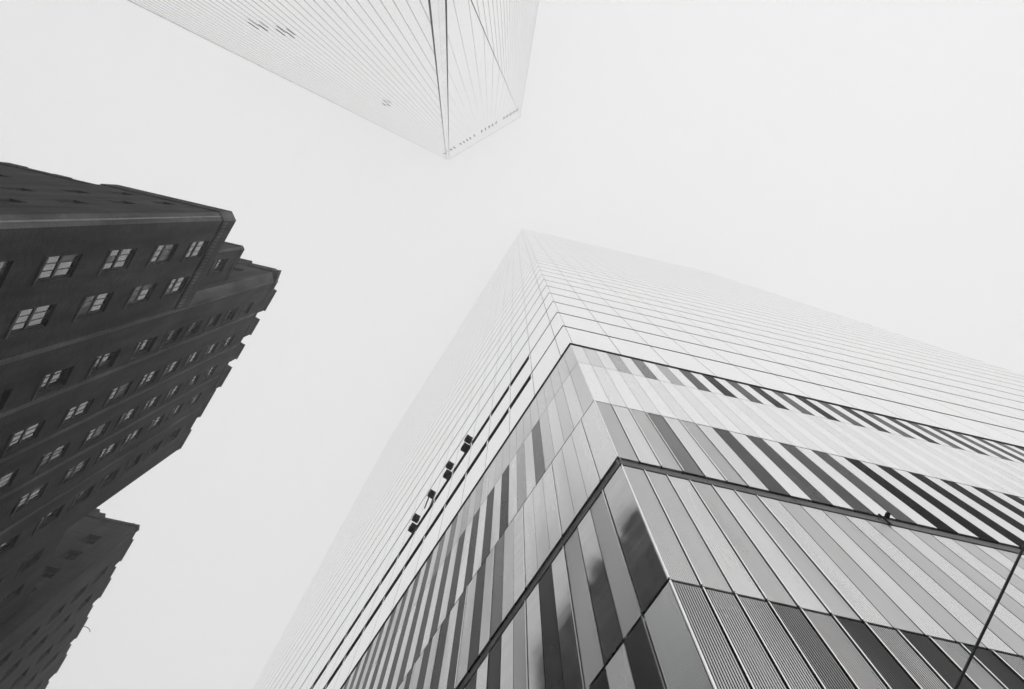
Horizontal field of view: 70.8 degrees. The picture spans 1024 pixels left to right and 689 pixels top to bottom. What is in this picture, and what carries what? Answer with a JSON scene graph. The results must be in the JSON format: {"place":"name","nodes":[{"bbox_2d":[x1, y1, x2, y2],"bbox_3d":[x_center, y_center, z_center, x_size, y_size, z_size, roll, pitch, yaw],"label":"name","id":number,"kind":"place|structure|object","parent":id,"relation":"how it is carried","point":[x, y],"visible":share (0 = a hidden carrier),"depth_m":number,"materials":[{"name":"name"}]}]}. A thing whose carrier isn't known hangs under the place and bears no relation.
{"place":"outdoors","nodes":[
{"label":"outdoors","id":0,"kind":"place"},
{"bbox_2d":[126,0,538,159],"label":"tapering skyscraper","id":1,"kind":"structure","parent":0,"point":[446,79],"depth_m":114.07,"materials":[{"name":"white glass"}]},
{"bbox_2d":[0,0,1023,688],"label":"sky","id":2,"kind":"structure","parent":0,"point":[859,160],"materials":[{"name":"white"}]},
{"bbox_2d":[253,228,1023,688],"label":"glass tower","id":3,"kind":"structure","parent":0,"point":[599,468],"depth_m":18.84,"materials":[{"name":"glass"}]},
{"bbox_2d":[878,512,892,525],"bbox_3d":[7.431,3.414,14.200,0.145,0.500,0.131,13,-80,-2],"label":"security camera","id":4,"kind":"object","parent":3,"relation":"attached to","point":[887,515],"visible":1,"depth_m":14.29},
{"label":"ground","id":5,"kind":"structure","parent":0,"visible":0},
{"bbox_2d":[0,162,281,688],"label":"brick building","id":6,"kind":"structure","parent":5,"relation":"on","point":[129,320],"depth_m":35.07,"materials":[{"name":"brick"}]},
{"bbox_2d":[0,390,6,402],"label":"window","id":7,"kind":"structure","parent":6,"relation":"in","point":[2,393],"depth_m":26.32,"materials":[{"name":"glass"}]},
{"bbox_2d":[0,261,10,281],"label":"window","id":8,"kind":"structure","parent":6,"relation":"in","point":[3,265],"depth_m":21.86,"materials":[{"name":"glass"}]},
{"bbox_2d":[0,537,13,551],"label":"window","id":9,"kind":"structure","parent":6,"relation":"in","point":[8,543],"depth_m":35.04,"materials":[{"name":"glass"}]},
{"bbox_2d":[0,470,16,489],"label":"window","id":10,"kind":"structure","parent":6,"relation":"in","point":[5,481],"depth_m":30.62,"materials":[{"name":"glass"}]},
{"bbox_2d":[1,421,42,456],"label":"window","id":11,"kind":"structure","parent":6,"relation":"in","point":[29,433],"depth_m":29.50,"materials":[{"name":"glass"}]},
{"bbox_2d":[15,553,36,577],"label":"window","id":12,"kind":"structure","parent":6,"relation":"in","point":[25,562],"depth_m":41.42,"materials":[{"name":"glass"}]},
{"bbox_2d":[10,484,45,516],"bbox_3d":[-22.661,7.207,33.836,0.190,2.140,1.080,32,-81,-6],"label":"window","id":13,"kind":"structure","parent":6,"relation":"in","point":[24,500],"depth_m":33.85,"materials":[{"name":"glass"}]},
{"bbox_2d":[3,304,54,339],"bbox_3d":[-16.559,-0.875,24.789,0.200,2.160,1.120,32,-81,-6],"label":"window","id":14,"kind":"structure","parent":6,"relation":"in","point":[35,317],"depth_m":24.80,"materials":[{"name":"glass"}]},
{"bbox_2d":[31,507,59,536],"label":"window","id":15,"kind":"structure","parent":6,"relation":"in","point":[52,514],"depth_m":37.86,"materials":[{"name":"glass"}]},
{"bbox_2d":[30,367,69,400],"bbox_3d":[-18.559,1.458,29.059,0.280,2.140,1.160,32,-81,-6],"label":"window","id":16,"kind":"structure","parent":6,"relation":"in","point":[51,380],"depth_m":29.14,"materials":[{"name":"glass"}]},
{"bbox_2d":[33,443,67,474],"bbox_3d":[-21.370,5.220,33.458,0.190,2.140,1.080,32,-81,-6],"label":"window","id":17,"kind":"structure","parent":6,"relation":"in","point":[48,458],"depth_m":33.48,"materials":[{"name":"glass"}]},
{"bbox_2d":[31,254,80,285],"bbox_3d":[-15.429,-2.615,24.458,0.200,2.160,1.120,32,-81,-6],"label":"window","id":18,"kind":"structure","parent":6,"relation":"in","point":[58,266],"depth_m":24.46,"materials":[{"name":"glass"}]},
{"bbox_2d":[58,459,87,487],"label":"window","id":19,"kind":"structure","parent":6,"relation":"in","point":[73,471],"depth_m":37.32,"materials":[{"name":"glass"}]},
{"bbox_2d":[57,399,91,428],"bbox_3d":[-19.994,3.099,33.055,0.190,2.140,1.060,32,-81,-6],"label":"window","id":20,"kind":"structure","parent":6,"relation":"in","point":[72,413],"depth_m":33.07,"materials":[{"name":"glass"}]},
{"bbox_2d":[67,488,89,511],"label":"window","id":21,"kind":"structure","parent":6,"relation":"in","point":[81,495],"depth_m":40.82,"materials":[{"name":"glass"}]},
{"bbox_2d":[72,292,111,321],"bbox_3d":[-16.546,-1.567,28.474,0.200,2.160,1.120,32,-81,-6],"label":"window","id":22,"kind":"structure","parent":6,"relation":"in","point":[93,304],"depth_m":28.49,"materials":[{"name":"glass"}]},
{"bbox_2d":[79,422,108,449],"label":"window","id":23,"kind":"structure","parent":6,"relation":"in","point":[91,435],"depth_m":36.95,"materials":[{"name":"glass"}]},
{"bbox_2d":[85,351,115,378],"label":"window","id":24,"kind":"structure","parent":6,"relation":"in","point":[102,361],"depth_m":32.73,"materials":[{"name":"glass"}]},
{"bbox_2d":[93,442,117,466],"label":"window","id":25,"kind":"structure","parent":6,"relation":"in","point":[108,450],"depth_m":40.25,"materials":[{"name":"glass"}]},
{"bbox_2d":[95,470,115,493],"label":"window","id":26,"kind":"structure","parent":6,"relation":"in","point":[109,476],"depth_m":43.49,"materials":[{"name":"glass"}]},
{"bbox_2d":[96,248,135,275],"bbox_3d":[-15.417,-3.307,28.144,0.200,2.160,1.120,32,-81,-6],"label":"window","id":27,"kind":"structure","parent":6,"relation":"in","point":[116,259],"depth_m":28.17,"materials":[{"name":"glass"}]},
{"bbox_2d":[102,381,131,407],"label":"window","id":28,"kind":"structure","parent":6,"relation":"in","point":[121,390],"depth_m":36.54,"materials":[{"name":"glass"}]},
{"bbox_2d":[112,407,136,430],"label":"window","id":29,"kind":"structure","parent":6,"relation":"in","point":[124,417],"depth_m":39.88,"materials":[{"name":"glass"}]},
{"bbox_2d":[119,428,140,450],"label":"window","id":30,"kind":"structure","parent":6,"relation":"in","point":[132,436],"depth_m":42.85,"materials":[{"name":"glass"}]},
{"bbox_2d":[121,455,138,475],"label":"window","id":31,"kind":"structure","parent":6,"relation":"in","point":[132,461],"depth_m":46.26,"materials":[{"name":"glass"}]},
{"bbox_2d":[122,283,154,308],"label":"window","id":32,"kind":"structure","parent":6,"relation":"in","point":[138,294],"depth_m":32.06,"materials":[{"name":"glass"}]},
{"bbox_2d":[127,337,153,362],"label":"window","id":33,"kind":"structure","parent":6,"relation":"in","point":[140,347],"depth_m":36.23,"materials":[{"name":"glass"}]},
{"bbox_2d":[134,369,158,391],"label":"window","id":34,"kind":"structure","parent":6,"relation":"in","point":[148,378],"depth_m":39.47,"materials":[{"name":"glass"}]},
{"bbox_2d":[138,395,159,417],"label":"window","id":35,"kind":"structure","parent":6,"relation":"in","point":[148,404],"depth_m":42.49,"materials":[{"name":"glass"}]},
{"bbox_2d":[143,442,158,460],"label":"window","id":36,"kind":"structure","parent":6,"relation":"in","point":[152,448],"depth_m":48.99,"materials":[{"name":"glass"}]},
{"bbox_2d":[144,415,162,435],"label":"window","id":37,"kind":"structure","parent":6,"relation":"in","point":[155,422],"depth_m":45.63,"materials":[{"name":"glass"}]},
{"bbox_2d":[145,244,176,267],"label":"window","id":38,"kind":"structure","parent":6,"relation":"in","point":[160,254],"depth_m":31.73,"materials":[{"name":"glass"}]},
{"bbox_2d":[157,328,179,350],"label":"window","id":39,"kind":"structure","parent":6,"relation":"in","point":[169,336],"depth_m":39.25,"materials":[{"name":"glass"}]},
{"bbox_2d":[158,360,179,380],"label":"window","id":40,"kind":"structure","parent":6,"relation":"in","point":[169,368],"depth_m":42.08,"materials":[{"name":"glass"}]},
{"bbox_2d":[163,431,176,446],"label":"window","id":41,"kind":"structure","parent":6,"relation":"in","point":[171,435],"depth_m":51.28,"materials":[{"name":"glass"}]},
{"bbox_2d":[162,384,180,403],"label":"window","id":42,"kind":"structure","parent":6,"relation":"in","point":[171,392],"depth_m":45.24,"materials":[{"name":"glass"}]},
{"bbox_2d":[160,277,186,299],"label":"window","id":43,"kind":"structure","parent":6,"relation":"in","point":[174,286],"depth_m":35.34,"materials":[{"name":"glass"}]},
{"bbox_2d":[165,404,181,422],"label":"window","id":44,"kind":"structure","parent":6,"relation":"in","point":[174,411],"depth_m":48.32,"materials":[{"name":"glass"}]},
{"bbox_2d":[180,321,199,341],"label":"window","id":45,"kind":"structure","parent":6,"relation":"in","point":[191,328],"depth_m":41.82,"materials":[{"name":"glass"}]},
{"bbox_2d":[181,351,199,369],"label":"window","id":46,"kind":"structure","parent":6,"relation":"in","point":[192,357],"depth_m":44.85,"materials":[{"name":"glass"}]},
{"bbox_2d":[182,375,198,392],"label":"window","id":47,"kind":"structure","parent":6,"relation":"in","point":[191,381],"depth_m":47.95,"materials":[{"name":"glass"}]},
{"bbox_2d":[184,394,199,410],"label":"window","id":48,"kind":"structure","parent":6,"relation":"in","point":[192,400],"depth_m":51.09,"materials":[{"name":"glass"}]},
{"bbox_2d":[180,241,206,261],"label":"window","id":49,"kind":"structure","parent":6,"relation":"in","point":[194,249],"depth_m":35.01,"materials":[{"name":"glass"}]},
{"bbox_2d":[200,366,215,382],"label":"window","id":50,"kind":"structure","parent":6,"relation":"in","point":[208,372],"depth_m":50.70,"materials":[{"name":"glass"}]},
{"bbox_2d":[200,343,216,359],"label":"window","id":51,"kind":"structure","parent":6,"relation":"in","point":[209,350],"depth_m":47.56,"materials":[{"name":"glass"}]},
{"bbox_2d":[202,314,218,332],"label":"window","id":52,"kind":"structure","parent":6,"relation":"in","point":[211,321],"depth_m":44.66,"materials":[{"name":"glass"}]},
{"bbox_2d":[206,259,224,276],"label":"window","id":53,"kind":"structure","parent":6,"relation":"in","point":[217,264],"depth_m":42.84,"materials":[{"name":"glass"}]},
{"bbox_2d":[218,336,232,351],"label":"window","id":54,"kind":"structure","parent":6,"relation":"in","point":[225,343],"depth_m":50.30,"materials":[{"name":"glass"}]},
{"bbox_2d":[220,308,235,325],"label":"window","id":55,"kind":"structure","parent":6,"relation":"in","point":[230,312],"depth_m":47.39,"materials":[{"name":"glass"}]},
{"bbox_2d":[237,303,249,318],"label":"window","id":56,"kind":"structure","parent":6,"relation":"in","point":[246,306],"depth_m":50.16,"materials":[{"name":"glass"}]},
{"bbox_3d":[8.486,0.402,4.365,0.425,11.687,0.425,0,-79,0],"label":"street pole","id":57,"kind":"object","parent":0,"visible":0},
{"bbox_2d":[954,544,1023,688],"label":"overhead cable","id":58,"kind":"object","parent":57,"relation":"attached to","point":[968,662],"visible":1,"depth_m":7.29,"materials":[{"name":"metal"}]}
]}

